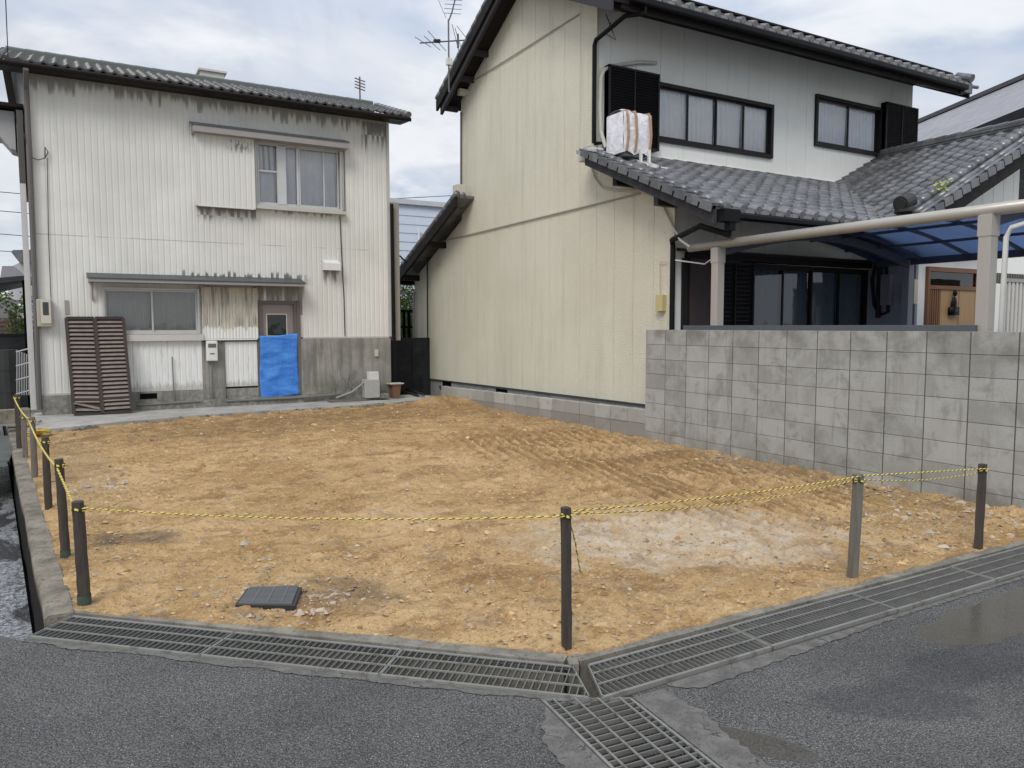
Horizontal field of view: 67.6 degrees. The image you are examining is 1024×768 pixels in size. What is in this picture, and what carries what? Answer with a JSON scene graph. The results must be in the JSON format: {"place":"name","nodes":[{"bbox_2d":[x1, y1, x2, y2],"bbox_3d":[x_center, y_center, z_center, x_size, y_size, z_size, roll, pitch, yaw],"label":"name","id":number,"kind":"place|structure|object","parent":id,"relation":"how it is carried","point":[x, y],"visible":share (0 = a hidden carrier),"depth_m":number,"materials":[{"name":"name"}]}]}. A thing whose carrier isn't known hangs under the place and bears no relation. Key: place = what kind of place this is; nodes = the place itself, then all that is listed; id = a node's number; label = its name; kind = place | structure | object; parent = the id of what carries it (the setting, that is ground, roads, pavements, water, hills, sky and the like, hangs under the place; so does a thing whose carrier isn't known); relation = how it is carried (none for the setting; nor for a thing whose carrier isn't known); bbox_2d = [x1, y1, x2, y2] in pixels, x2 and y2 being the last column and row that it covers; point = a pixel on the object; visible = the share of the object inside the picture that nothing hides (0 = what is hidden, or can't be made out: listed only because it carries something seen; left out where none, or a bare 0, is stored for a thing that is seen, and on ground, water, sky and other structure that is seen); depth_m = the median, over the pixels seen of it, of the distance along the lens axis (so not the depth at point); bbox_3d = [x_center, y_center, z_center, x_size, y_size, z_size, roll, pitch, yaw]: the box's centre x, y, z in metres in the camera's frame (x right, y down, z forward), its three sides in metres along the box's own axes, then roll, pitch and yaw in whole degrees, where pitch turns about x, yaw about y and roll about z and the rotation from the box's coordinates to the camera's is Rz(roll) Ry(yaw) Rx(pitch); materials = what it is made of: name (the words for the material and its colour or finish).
{"place":"outdoors","nodes":[
{"label":"outdoors","id":0,"kind":"place"},
{"bbox_2d":[0,435,14,465],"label":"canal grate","id":1,"kind":"object","parent":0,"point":[6,447],"visible":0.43,"depth_m":9.82,"materials":[{"name":"metal"}]},
{"bbox_2d":[0,426,31,641],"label":"gravel","id":2,"kind":"structure","parent":0,"point":[15,621],"depth_m":6.47,"materials":[{"name":"grey gravel"}]},
{"bbox_2d":[0,250,33,330],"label":"house","id":3,"kind":"structure","parent":0,"point":[13,270],"depth_m":19.83,"materials":[{"name":"ceramic"}]},
{"bbox_2d":[0,334,36,407],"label":"yard wall","id":4,"kind":"structure","parent":0,"point":[12,341],"depth_m":15.06,"materials":[{"name":"concrete"}]},
{"bbox_2d":[3,426,34,633],"bbox_3d":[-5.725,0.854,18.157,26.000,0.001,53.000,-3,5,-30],"label":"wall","id":5,"kind":"structure","parent":0,"point":[28,596],"depth_m":6.94,"materials":[{"name":"concrete"}]},
{"bbox_2d":[5,425,77,644],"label":"kerb","id":6,"kind":"structure","parent":5,"relation":"on","point":[51,601],"depth_m":5.61,"materials":[{"name":"grey concrete"}]},
{"bbox_2d":[75,540,1023,766],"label":"drain kerb","id":7,"kind":"structure","parent":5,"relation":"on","point":[579,662],"depth_m":3.87,"materials":[{"name":"concrete"}]},
{"bbox_2d":[24,394,433,431],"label":"pavement","id":8,"kind":"structure","parent":0,"point":[33,412],"depth_m":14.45,"materials":[{"name":"concrete"}]},
{"bbox_2d":[0,349,20,408],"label":"wall","id":9,"kind":"structure","parent":8,"relation":"on","point":[7,375],"depth_m":13.79,"materials":[{"name":"grey concrete"}]},
{"bbox_2d":[0,318,23,333],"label":"board fence","id":10,"kind":"object","parent":8,"relation":"on","point":[3,322],"depth_m":16.68,"materials":[{"name":"brown wood"}]},
{"bbox_2d":[0,408,30,423],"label":"concrete beam","id":11,"kind":"structure","parent":8,"relation":"on","point":[7,416],"depth_m":11.40,"materials":[{"name":"grey concrete"}]},
{"bbox_2d":[0,276,31,407],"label":"awning","id":12,"kind":"object","parent":8,"relation":"on","point":[10,283],"visible":0.32,"depth_m":14.48,"materials":[{"name":"grey metal"}]},
{"bbox_2d":[0,291,33,333],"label":"shrub","id":13,"kind":"object","parent":8,"relation":"on","point":[19,326],"visible":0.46,"depth_m":16.07,"materials":[{"name":"green plant"}]},
{"bbox_2d":[0,420,41,425],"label":"plank","id":14,"kind":"object","parent":8,"relation":"on","point":[10,424],"visible":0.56,"depth_m":11.86,"materials":[{"name":"concrete"}]},
{"bbox_2d":[16,348,29,394],"bbox_3d":[-8.737,-0.225,13.687,0.267,0.854,0.024,-3,5,-30],"label":"wire rack","id":15,"kind":"object","parent":8,"relation":"on","point":[22,377],"visible":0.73,"depth_m":13.67,"materials":[{"name":"grey metal"}]},
{"bbox_2d":[64,317,102,415],"bbox_3d":[-7.280,-0.305,13.016,0.518,1.684,0.378,-3,5,-30],"label":"shutter door","id":16,"kind":"structure","parent":8,"relation":"on","point":[82,366],"depth_m":13.01,"materials":[{"name":"paint"}]},
{"bbox_2d":[0,46,411,414],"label":"house","id":17,"kind":"structure","parent":8,"relation":"on","point":[201,230],"depth_m":14.01,"materials":[{"name":"white metal"}]},
{"bbox_2d":[5,0,8,56],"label":"service cable","id":18,"kind":"object","parent":17,"relation":"on","point":[6,27],"visible":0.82,"depth_m":11.34,"materials":[{"name":"grey"}]},
{"bbox_2d":[93,317,133,414],"bbox_3d":[-6.884,-0.331,13.219,0.545,1.667,0.378,-3,5,-30],"label":"shutter door","id":19,"kind":"structure","parent":17,"relation":"attached to","point":[115,389],"depth_m":13.22,"materials":[{"name":"paint"}]},
{"bbox_2d":[102,287,199,333],"bbox_3d":[-6.477,-1.308,13.765,1.590,0.840,0.230,-3,5,-30],"label":"window","id":20,"kind":"structure","parent":17,"relation":"in","point":[144,310],"depth_m":13.77,"materials":[{"name":"glass"}]},
{"bbox_2d":[261,304,293,335],"bbox_3d":[-4.552,-0.679,14.884,0.610,1.750,0.050,-3,5,-30],"label":"door","id":21,"kind":"structure","parent":17,"relation":"in","point":[277,319],"depth_m":14.84,"materials":[{"name":"beige wood"}]},
{"bbox_2d":[259,334,298,396],"bbox_3d":[-4.510,-0.352,14.836,0.754,1.244,0.028,-3,5,-30],"label":"tarpaulin","id":22,"kind":"object","parent":17,"relation":"attached to","point":[279,375],"visible":1,"depth_m":14.84,"materials":[{"name":"blue plastic"}]},
{"bbox_2d":[254,141,345,214],"bbox_3d":[-4.130,-3.984,14.872,1.750,1.280,0.300,-3,5,-30],"label":"window","id":23,"kind":"structure","parent":17,"relation":"in","point":[292,178],"depth_m":14.85,"materials":[{"name":"grey glass"}]},
{"bbox_2d":[355,77,364,98],"bbox_3d":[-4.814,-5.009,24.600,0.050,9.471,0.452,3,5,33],"label":"tv antenna","id":24,"kind":"object","parent":17,"relation":"on","point":[360,83],"visible":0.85,"depth_m":24.25,"materials":[{"name":"metal"}]},
{"bbox_2d":[27,401,413,435],"bbox_3d":[-4.318,0.544,13.522,7.351,0.156,0.428,-4,6,-41],"label":"path rubble","id":25,"kind":"object","parent":8,"relation":"on","point":[179,417],"visible":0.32,"depth_m":12.68,"materials":[{"name":"concrete"}]},
{"bbox_2d":[327,398,364,402],"bbox_3d":[-3.309,0.333,15.258,0.692,0.040,0.250,-3,5,-30],"label":"wood plank","id":26,"kind":"object","parent":8,"relation":"on","point":[345,400],"visible":1,"depth_m":15.17,"materials":[{"name":"grey wood"}]},
{"bbox_2d":[336,382,364,398],"bbox_3d":[-3.218,0.108,15.297,0.618,0.355,0.092,-2,5,-20],"label":"hose","id":27,"kind":"object","parent":26,"relation":"on","point":[356,388],"visible":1,"depth_m":15.31,"materials":[{"name":"grey plastic"}]},
{"bbox_2d":[332,372,360,393],"bbox_3d":[-3.304,-0.019,15.375,0.628,0.534,0.094,-3,5,-30],"label":"dry plant","id":28,"kind":"object","parent":8,"relation":"on","point":[347,383],"visible":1,"depth_m":15.38,"materials":[{"name":"brown plant"}]},
{"bbox_2d":[362,379,379,397],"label":"concrete block","id":29,"kind":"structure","parent":8,"relation":"on","point":[370,388],"depth_m":15.41,"materials":[{"name":"grey concrete"}]},
{"bbox_2d":[367,371,378,379],"bbox_3d":[-2.824,-0.163,15.529,0.208,0.175,0.140,-3,5,-30],"label":"foam box","id":30,"kind":"object","parent":29,"relation":"on","point":[372,375],"visible":0.84,"depth_m":15.47,"materials":[{"name":"white plastic"}]},
{"bbox_2d":[379,393,388,397],"bbox_3d":[-2.647,0.236,15.655,0.180,0.090,0.250,-3,5,-30],"label":"paving slab","id":31,"kind":"object","parent":8,"relation":"on","point":[384,395],"depth_m":15.55,"materials":[{"name":"concrete"}]},
{"bbox_2d":[386,382,403,397],"bbox_3d":[-2.426,0.132,15.895,0.300,0.312,0.240,-3,5,-30],"label":"flower pot","id":32,"kind":"object","parent":8,"relation":"on","point":[395,388],"visible":1,"depth_m":15.83,"materials":[{"name":"brown ceramic"}]},
{"bbox_2d":[390,287,414,337],"bbox_3d":[-2.841,-1.508,20.079,1.784,2.392,1.817,-3,5,-30],"label":"shrub","id":33,"kind":"object","parent":8,"relation":"on","point":[404,304],"visible":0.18,"depth_m":19.89,"materials":[{"name":"green plant"}]},
{"bbox_2d":[400,310,412,337],"bbox_3d":[-2.958,-0.842,19.030,1.400,2.000,0.080,-3,5,-30],"label":"alley rail","id":34,"kind":"object","parent":8,"relation":"on","point":[404,326],"visible":0.16,"depth_m":19.14,"materials":[{"name":"black metal"}]},
{"bbox_2d":[400,262,414,321],"bbox_3d":[-3.021,-2.011,21.692,2.001,3.540,1.957,-3,5,-30],"label":"shrub","id":35,"kind":"object","parent":8,"relation":"on","point":[409,287],"visible":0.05,"depth_m":21.46,"materials":[{"name":"green plant"}]},
{"bbox_2d":[391,338,430,394],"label":"alley wall","id":36,"kind":"structure","parent":8,"relation":"on","point":[412,363],"depth_m":17.51,"materials":[{"name":"black metal"}]},
{"bbox_2d":[401,388,424,396],"bbox_3d":[-2.366,0.164,17.166,0.209,0.093,2.577,-2,5,-20],"label":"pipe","id":37,"kind":"object","parent":8,"relation":"on","point":[412,394],"visible":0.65,"depth_m":16.66,"materials":[{"name":"black plastic"}]},
{"bbox_2d":[441,386,644,437],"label":"block wall","id":38,"kind":"structure","parent":8,"relation":"on","point":[628,421],"depth_m":12.32,"materials":[{"name":"grey concrete"}]},
{"bbox_2d":[400,0,1023,408],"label":"house","id":39,"kind":"structure","parent":8,"relation":"on","point":[550,246],"depth_m":12.74,"materials":[{"name":"metal"}]},
{"bbox_2d":[415,0,464,91],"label":"tv antenna","id":40,"kind":"object","parent":39,"relation":"attached to","point":[449,62],"visible":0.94,"depth_m":14.53,"materials":[{"name":"metal"}]},
{"bbox_2d":[606,109,667,168],"bbox_3d":[1.826,-3.583,11.298,0.683,0.882,0.715,-3,5,-30],"label":"air conditioner","id":41,"kind":"object","parent":39,"relation":"on","point":[629,133],"visible":0.94,"depth_m":11.17,"materials":[{"name":"white plastic"}]},
{"bbox_2d":[689,258,710,324],"bbox_3d":[2.622,-0.633,10.764,0.430,2.220,0.100,-3,5,-30],"label":"door panel","id":42,"kind":"structure","parent":39,"relation":"in","point":[699,274],"depth_m":10.66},
{"bbox_2d":[659,82,774,158],"bbox_3d":[3.451,-4.464,13.108,2.728,0.960,0.230,-3,5,-30],"label":"window","id":43,"kind":"structure","parent":39,"relation":"in","point":[690,117],"depth_m":13.08,"materials":[{"name":"grey glass"}]},
{"bbox_2d":[754,264,867,324],"bbox_3d":[4.640,-0.726,11.934,2.680,2.180,0.090,-3,5,-30],"label":"glazed door","id":44,"kind":"structure","parent":39,"relation":"in","point":[784,294],"depth_m":11.87,"materials":[{"name":"glass"}]},
{"bbox_2d":[814,94,882,156],"bbox_3d":[6.438,-4.958,14.787,1.960,0.960,0.230,-3,5,-30],"label":"window","id":45,"kind":"structure","parent":39,"relation":"in","point":[839,124],"depth_m":14.76,"materials":[{"name":"grey glass"}]},
{"bbox_2d":[933,178,955,191],"bbox_3d":[6.340,-2.901,11.222,0.375,0.219,0.324,1,4,11],"label":"weed","id":46,"kind":"object","parent":39,"relation":"on","point":[935,184],"visible":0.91,"depth_m":11.17,"materials":[{"name":"green plant"}]},
{"bbox_2d":[929,271,975,324],"bbox_3d":[7.068,-0.613,12.275,1.305,2.336,0.106,-3,5,-30],"label":"front door","id":47,"kind":"structure","parent":39,"relation":"in","point":[947,307],"depth_m":12.20,"materials":[{"name":"brown wood"}]},
{"bbox_2d":[645,330,1023,507],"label":"block wall","id":48,"kind":"structure","parent":8,"relation":"on","point":[847,404],"depth_m":7.75,"materials":[{"name":"concrete"}]},
{"bbox_2d":[683,325,977,331],"bbox_3d":[3.197,-0.617,8.426,0.050,0.060,3.752,-3,5,-30],"label":"rail","id":49,"kind":"object","parent":48,"relation":"on","point":[972,328],"visible":0.98,"depth_m":7.99,"materials":[{"name":"metal"}]},
{"bbox_2d":[675,199,1023,331],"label":"carport","id":50,"kind":"object","parent":8,"relation":"on","point":[986,236],"visible":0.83,"depth_m":9.54,"materials":[{"name":"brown metal"}]},
{"bbox_2d":[996,273,1023,331],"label":"slat fence","id":51,"kind":"object","parent":8,"relation":"on","point":[1014,313],"visible":0.36,"depth_m":11.36,"materials":[{"name":"white metal"}]},
{"bbox_2d":[390,198,444,322],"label":"building","id":52,"kind":"structure","parent":0,"point":[416,218],"depth_m":26.49,"materials":[{"name":"white plastic"}]},
{"bbox_2d":[398,195,451,198],"bbox_3d":[-3.948,-7.757,31.822,7.666,1.011,0.026,-3,5,-30],"label":"power line","id":53,"kind":"object","parent":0,"point":[422,197],"visible":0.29,"depth_m":31.93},
{"bbox_2d":[0,578,1023,767],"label":"road","id":54,"kind":"structure","parent":0,"point":[941,685],"depth_m":3.19,"materials":[{"name":"grey asphalt"}]},
{"bbox_2d":[0,0,1023,304],"label":"sky","id":55,"kind":"structure","parent":0,"point":[318,46],"materials":[{"name":"white"}]},
{"bbox_2d":[21,395,1023,657],"bbox_3d":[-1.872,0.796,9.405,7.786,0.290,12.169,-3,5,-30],"label":"soil lot","id":56,"kind":"structure","parent":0,"point":[351,473],"depth_m":6.02,"materials":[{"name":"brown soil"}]},
{"bbox_2d":[13,394,21,447],"bbox_3d":[-6.413,0.571,9.938,0.080,0.874,0.080,-3,5,-30],"label":"stake","id":57,"kind":"object","parent":56,"relation":"on","point":[18,426],"visible":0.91,"depth_m":9.92,"materials":[{"name":"brown wood"}]},
{"bbox_2d":[20,414,27,457],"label":"stake","id":58,"kind":"object","parent":56,"relation":"on","point":[23,418],"visible":0.77,"depth_m":9.17,"materials":[{"name":"grey wood"}]},
{"bbox_2d":[29,417,37,477],"bbox_3d":[-4.989,0.747,7.984,0.072,0.814,0.072,-3,5,-30],"label":"stake","id":59,"kind":"object","parent":56,"relation":"on","point":[34,458],"visible":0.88,"depth_m":7.96,"materials":[{"name":"brown wood"}]},
{"bbox_2d":[27,428,50,435],"bbox_3d":[-6.749,0.685,10.908,0.216,0.116,0.294,4,6,41],"label":"rope coil","id":60,"kind":"object","parent":56,"relation":"on","point":[40,431],"visible":0.77,"depth_m":10.89,"materials":[{"name":"yellow fabric"}]},
{"bbox_2d":[41,436,52,509],"bbox_3d":[-4.015,0.855,6.611,0.072,0.804,0.072,-3,5,-30],"label":"stake","id":61,"kind":"object","parent":56,"relation":"on","point":[45,442],"visible":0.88,"depth_m":6.58,"materials":[{"name":"brown wood"}]},
{"bbox_2d":[53,458,70,558],"bbox_3d":[-3.069,0.934,5.230,0.084,0.854,0.071,-3,5,-30],"label":"stake","id":62,"kind":"object","parent":56,"relation":"on","point":[64,538],"visible":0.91,"depth_m":5.21,"materials":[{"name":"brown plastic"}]},
{"bbox_2d":[70,500,91,605],"bbox_3d":[-2.455,1.044,4.366,0.089,0.764,0.080,-3,5,-30],"label":"stake","id":63,"kind":"object","parent":56,"relation":"on","point":[84,597],"visible":0.89,"depth_m":4.34,"materials":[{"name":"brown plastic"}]},
{"bbox_2d":[13,397,72,501],"bbox_3d":[-4.455,0.438,7.131,0.043,0.123,6.826,-3,5,-35],"label":"marker rope","id":64,"kind":"object","parent":63,"relation":"attached to","point":[60,476],"visible":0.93,"depth_m":5.86,"materials":[{"name":"yellow fabric"}]},
{"bbox_2d":[235,586,301,610],"bbox_3d":[-1.393,1.266,4.415,0.344,0.109,0.300,0,4,-4],"label":"pit lid","id":65,"kind":"object","parent":56,"relation":"on","point":[286,598],"visible":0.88,"depth_m":4.36,"materials":[{"name":"black plastic"}]},
{"bbox_2d":[50,396,1023,647],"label":"soil clods","id":66,"kind":"object","parent":56,"relation":"on","point":[554,607],"visible":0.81,"depth_m":5.80,"materials":[{"name":"brown soil"}]},
{"bbox_2d":[560,506,571,650],"bbox_3d":[0.262,1.032,3.742,0.062,0.874,0.062,-3,5,-30],"label":"stake","id":67,"kind":"object","parent":56,"relation":"on","point":[566,601],"visible":0.93,"depth_m":3.72,"materials":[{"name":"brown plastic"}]},
{"bbox_2d":[84,508,564,519],"bbox_3d":[-1.082,0.671,4.005,2.749,0.122,0.012,1,4,13],"label":"marker rope","id":68,"kind":"object","parent":67,"relation":"attached to","point":[481,518],"visible":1,"depth_m":3.96,"materials":[{"name":"yellow fabric"}]},
{"bbox_2d":[571,525,581,572],"bbox_3d":[0.315,0.797,3.819,0.020,0.344,0.168,2,5,30],"label":"marker rope","id":69,"kind":"object","parent":67,"relation":"hanging from","point":[580,570],"visible":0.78,"depth_m":3.83,"materials":[{"name":"yellow fabric"}]},
{"bbox_2d":[572,472,977,513],"bbox_3d":[1.779,0.633,4.596,3.471,0.141,0.041,-3,5,-29],"label":"marker rope","id":70,"kind":"object","parent":67,"relation":"attached to","point":[760,498],"visible":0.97,"depth_m":4.39,"materials":[{"name":"yellow fabric"}]},
{"bbox_2d":[847,473,864,578],"bbox_3d":[2.161,0.972,4.817,0.098,0.824,0.077,-3,5,-30],"label":"stake","id":71,"kind":"object","parent":56,"relation":"on","point":[855,527],"visible":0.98,"depth_m":4.79,"materials":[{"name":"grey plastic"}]},
{"bbox_2d":[571,468,987,511],"bbox_3d":[1.806,0.604,4.547,3.472,0.119,0.035,-2,5,-29],"label":"marker rope","id":72,"kind":"object","parent":71,"relation":"attached to","point":[767,490],"visible":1,"depth_m":4.33,"materials":[{"name":"yellow fabric"}]},
{"bbox_2d":[973,463,987,549],"bbox_3d":[3.319,0.949,5.423,0.074,0.774,0.072,-3,5,-30],"label":"stake","id":73,"kind":"object","parent":56,"relation":"on","point":[980,509],"visible":0.76,"depth_m":5.40,"materials":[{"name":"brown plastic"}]},
{"bbox_2d":[23,575,1023,767],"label":"apron","id":74,"kind":"object","parent":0,"point":[698,728],"visible":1,"depth_m":3.29,"materials":[{"name":"concrete"}]},
{"bbox_2d":[28,615,234,656],"bbox_3d":[-1.965,1.301,3.958,0.998,0.028,0.295,1,4,13],"label":"drain grate","id":75,"kind":"object","parent":74,"relation":"on","point":[113,633],"visible":0.99,"depth_m":3.95,"materials":[{"name":"metal"}]},
{"bbox_2d":[200,631,402,676],"bbox_3d":[-1.026,1.316,3.737,0.928,0.028,0.295,1,4,13],"label":"drain grate","id":76,"kind":"object","parent":74,"relation":"on","point":[231,638],"visible":1,"depth_m":3.74,"materials":[{"name":"metal"}]},
{"bbox_2d":[379,648,590,699],"bbox_3d":[-0.100,1.331,3.521,0.969,0.028,0.297,1,4,13],"label":"drain grate","id":77,"kind":"object","parent":74,"relation":"on","point":[399,656],"visible":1,"depth_m":3.52,"materials":[{"name":"metal"}]},
{"bbox_2d":[541,697,720,767],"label":"drain grate","id":78,"kind":"object","parent":74,"relation":"on","point":[687,749],"visible":1,"depth_m":3.00,"materials":[{"name":"metal"}]},
{"bbox_2d":[587,626,772,701],"bbox_3d":[0.762,1.317,3.652,1.038,0.028,0.302,-3,5,-30],"label":"drain grate","id":79,"kind":"object","parent":74,"relation":"on","point":[725,646],"visible":1,"depth_m":3.64,"materials":[{"name":"metal"}]},
{"bbox_2d":[728,593,897,649],"bbox_3d":[1.647,1.275,4.157,0.998,0.028,0.300,-3,5,-30],"label":"drain grate","id":80,"kind":"object","parent":74,"relation":"on","point":[784,628],"visible":1,"depth_m":4.12,"materials":[{"name":"metal"}]},
{"bbox_2d":[853,567,996,612],"bbox_3d":[2.515,1.238,4.653,0.998,0.028,0.300,-3,5,-30],"label":"drain grate","id":81,"kind":"object","parent":74,"relation":"on","point":[908,593],"visible":1,"depth_m":4.63,"materials":[{"name":"metal"}]},
{"bbox_2d":[949,546,1023,581],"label":"drain grate","id":82,"kind":"object","parent":74,"relation":"on","point":[1003,565],"visible":0.97,"depth_m":5.05,"materials":[{"name":"metal"}]},
{"bbox_2d":[918,74,1023,140],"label":"house","id":83,"kind":"structure","parent":0,"point":[1000,103],"depth_m":25.23,"materials":[{"name":"grey"}]}
]}

